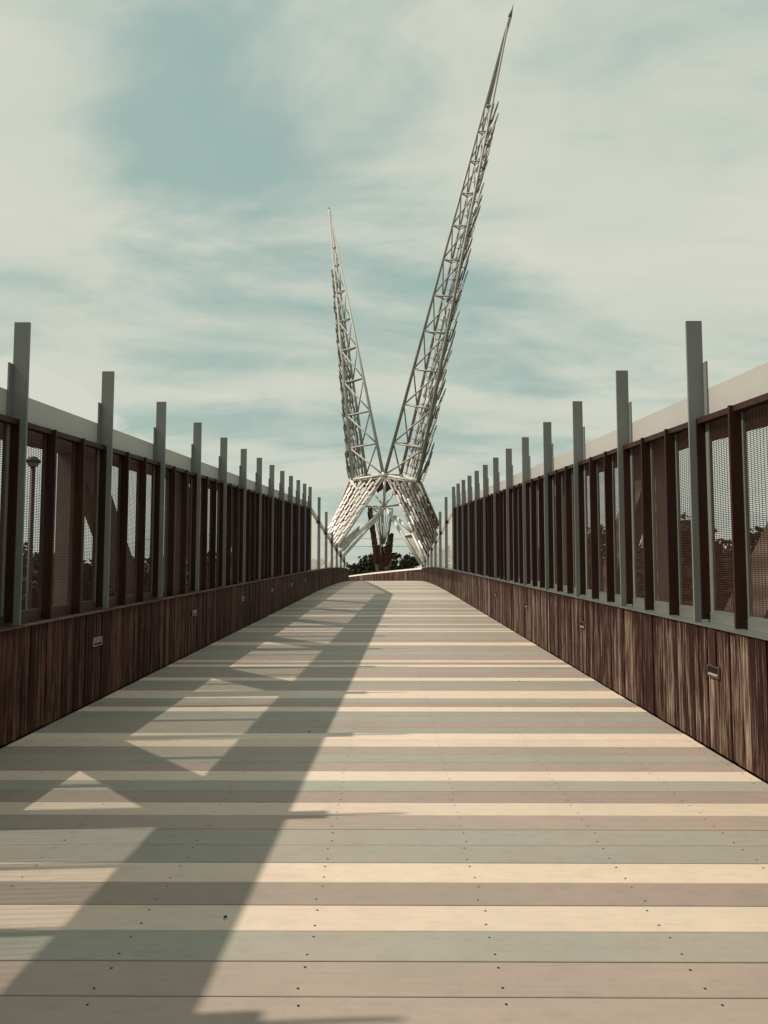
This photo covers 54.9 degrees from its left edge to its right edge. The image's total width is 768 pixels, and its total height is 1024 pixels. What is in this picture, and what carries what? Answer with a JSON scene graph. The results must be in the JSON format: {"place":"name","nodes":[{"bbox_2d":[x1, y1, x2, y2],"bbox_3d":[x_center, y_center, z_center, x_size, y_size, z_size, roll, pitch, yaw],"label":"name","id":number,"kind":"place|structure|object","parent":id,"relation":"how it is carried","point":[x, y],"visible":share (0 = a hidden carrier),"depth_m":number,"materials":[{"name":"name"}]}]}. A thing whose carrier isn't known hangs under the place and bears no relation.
{"place":"outdoors","nodes":[
{"label":"outdoors","id":0,"kind":"place"},
{"bbox_2d":[0,581,767,1023],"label":"bridge deck","id":1,"kind":"structure","parent":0,"point":[448,809],"depth_m":3.87,"materials":[{"name":"beige wood"}]},
{"bbox_2d":[0,423,276,748],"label":"side truss","id":2,"kind":"object","parent":1,"relation":"attached to","point":[131,560],"visible":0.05,"depth_m":8.20,"materials":[{"name":"paint"}]},
{"bbox_2d":[0,568,348,747],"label":"plank wall","id":3,"kind":"structure","parent":1,"relation":"on","point":[56,666],"depth_m":8.09,"materials":[{"name":"brown wood"}]},
{"bbox_2d":[92,636,102,646],"bbox_3d":[-2.973,1.344,7.683,0.018,0.088,0.230,0,-4,0],"label":"step light","id":4,"kind":"object","parent":3,"relation":"attached to","point":[96,641],"visible":1,"depth_m":7.67,"materials":[{"name":"beige metal"}]},
{"bbox_2d":[0,322,311,625],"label":"screen fence","id":5,"kind":"object","parent":3,"relation":"on","point":[271,530],"visible":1,"depth_m":8.72,"materials":[{"name":"grey metal"}]},
{"bbox_2d":[312,497,347,568],"bbox_3d":[-2.915,1.964,45.133,0.651,3.576,31.759,0,-4,-1],"label":"falling rail","id":6,"kind":"object","parent":3,"relation":"on","point":[325,532],"visible":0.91,"depth_m":36.84,"materials":[{"name":"metal"}]},
{"bbox_2d":[349,567,767,782],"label":"plank wall","id":7,"kind":"structure","parent":1,"relation":"on","point":[655,661],"depth_m":6.98,"materials":[{"name":"brown wood"}]},
{"bbox_2d":[415,497,451,567],"bbox_3d":[2.893,1.942,45.097,0.537,3.546,31.758,0,-4,0],"label":"falling rail","id":8,"kind":"object","parent":7,"relation":"on","point":[433,547],"visible":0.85,"depth_m":36.83,"materials":[{"name":"metal"}]},
{"bbox_2d":[525,587,527,607],"bbox_3d":[2.573,1.543,13.369,0.018,0.364,0.200,0,-4,0],"label":"step light","id":9,"kind":"object","parent":7,"relation":"attached to","point":[526,605],"visible":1,"depth_m":13.34,"materials":[{"name":"black"}]},
{"bbox_2d":[580,600,584,628],"bbox_3d":[2.549,1.315,9.526,0.018,0.364,0.200,0,-4,0],"label":"step light","id":10,"kind":"object","parent":7,"relation":"attached to","point":[582,624],"visible":1,"depth_m":9.49,"materials":[{"name":"black"}]},
{"bbox_2d":[452,321,767,628],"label":"screen fence","id":11,"kind":"object","parent":7,"relation":"on","point":[496,529],"visible":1,"depth_m":7.87,"materials":[{"name":"grey metal"}]},
{"bbox_2d":[707,629,719,678],"bbox_3d":[2.526,1.086,5.683,0.018,0.364,0.200,0,-4,0],"label":"step light","id":12,"kind":"object","parent":7,"relation":"attached to","point":[713,671],"visible":1,"depth_m":5.67,"materials":[{"name":"black"}]},
{"bbox_2d":[462,404,767,783],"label":"side truss","id":13,"kind":"object","parent":1,"relation":"attached to","point":[758,590],"visible":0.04,"depth_m":7.85,"materials":[{"name":"paint"}]},
{"bbox_2d":[0,0,767,564],"label":"sky","id":14,"kind":"structure","parent":0,"point":[171,171],"materials":[{"name":"blue"}]},
{"label":"ground","id":15,"kind":"structure","parent":0,"visible":0},
{"bbox_2d":[21,582,53,608],"bbox_3d":[-17.155,7.878,33.253,6.330,10.148,6.350,-1,-4,11],"label":"tree","id":16,"kind":"object","parent":15,"relation":"on","point":[32,594],"visible":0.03,"depth_m":32.61,"materials":[{"name":"green plant"}]},
{"bbox_2d":[21,561,53,610],"bbox_3d":[-20.285,7.133,35.863,11.773,12.003,11.053,4,-6,-45],"label":"tree","id":17,"kind":"object","parent":15,"relation":"on","point":[24,567],"depth_m":36.50,"materials":[{"name":"green plant"}]},
{"bbox_2d":[23,542,147,601],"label":"tree","id":18,"kind":"object","parent":15,"relation":"on","point":[90,566],"depth_m":40.32,"materials":[{"name":"green plant"}]},
{"bbox_2d":[33,552,146,594],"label":"tree","id":19,"kind":"object","parent":15,"relation":"on","point":[35,558],"depth_m":48.58,"materials":[{"name":"green plant"}]},
{"bbox_2d":[132,556,163,575],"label":"tree","id":20,"kind":"object","parent":15,"relation":"on","point":[147,563],"visible":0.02,"depth_m":62.48,"materials":[{"name":"green plant"}]},
{"bbox_2d":[23,545,602,597],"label":"distant wood","id":21,"kind":"object","parent":15,"relation":"on","point":[396,555],"visible":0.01,"depth_m":183.68,"materials":[{"name":"green plant"}]},
{"bbox_2d":[327,554,375,575],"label":"tree","id":22,"kind":"object","parent":15,"relation":"on","point":[359,567],"visible":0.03,"depth_m":117.41,"materials":[{"name":"green plant"}]},
{"bbox_2d":[349,558,391,574],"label":"tree","id":23,"kind":"object","parent":15,"relation":"on","point":[369,565],"visible":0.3,"depth_m":112.63,"materials":[{"name":"green plant"}]},
{"bbox_2d":[352,553,398,570],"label":"tree","id":24,"kind":"object","parent":15,"relation":"on","point":[392,564],"visible":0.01,"depth_m":126.25,"materials":[{"name":"green plant"}]},
{"bbox_2d":[373,552,414,570],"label":"tree","id":25,"kind":"object","parent":15,"relation":"on","point":[405,564],"visible":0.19,"depth_m":111.67,"materials":[{"name":"green plant"}]},
{"bbox_2d":[394,556,437,569],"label":"tree","id":26,"kind":"object","parent":15,"relation":"on","point":[403,560],"visible":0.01,"depth_m":125.66,"materials":[{"name":"green plant"}]},
{"bbox_2d":[322,4,513,571],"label":"bird sculpture","id":27,"kind":"object","parent":15,"relation":"on","point":[418,538],"visible":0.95,"depth_m":83.20,"materials":[{"name":"silver metal"}]},
{"bbox_2d":[407,559,452,594],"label":"tree","id":28,"kind":"object","parent":15,"relation":"on","point":[416,562],"visible":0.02,"depth_m":128.31,"materials":[{"name":"green plant"}]},
{"bbox_2d":[588,525,642,569],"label":"tree","id":29,"kind":"object","parent":15,"relation":"on","point":[603,543],"depth_m":63.23,"materials":[{"name":"green plant"}]},
{"bbox_2d":[588,514,731,586],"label":"tree","id":30,"kind":"object","parent":15,"relation":"on","point":[604,554],"visible":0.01,"depth_m":44.77,"materials":[{"name":"green plant"}]},
{"bbox_2d":[637,526,762,610],"bbox_3d":[17.769,7.006,39.350,14.060,12.747,15.848,1,-4,-10],"label":"tree","id":31,"kind":"object","parent":15,"relation":"on","point":[752,544],"visible":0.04,"depth_m":35.75,"materials":[{"name":"green plant"}]},
{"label":"utility pole","id":32,"kind":"object","parent":15,"relation":"on","visible":0},
{"bbox_2d":[145,539,407,546],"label":"power line","id":33,"kind":"object","parent":32,"relation":"attached to","point":[362,546],"visible":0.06,"depth_m":149.86,"materials":[{"name":"grey"}]},
{"bbox_3d":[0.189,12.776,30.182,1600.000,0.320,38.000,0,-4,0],"label":"road","id":34,"kind":"structure","parent":0,"visible":0},
{"bbox_2d":[25,456,40,609],"bbox_3d":[-9.582,5.185,19.745,0.400,13.410,0.400,0,-4,0],"label":"street lamp","id":35,"kind":"object","parent":34,"relation":"on","point":[27,573],"visible":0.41,"depth_m":20.02,"materials":[{"name":"grey metal"}]}
]}

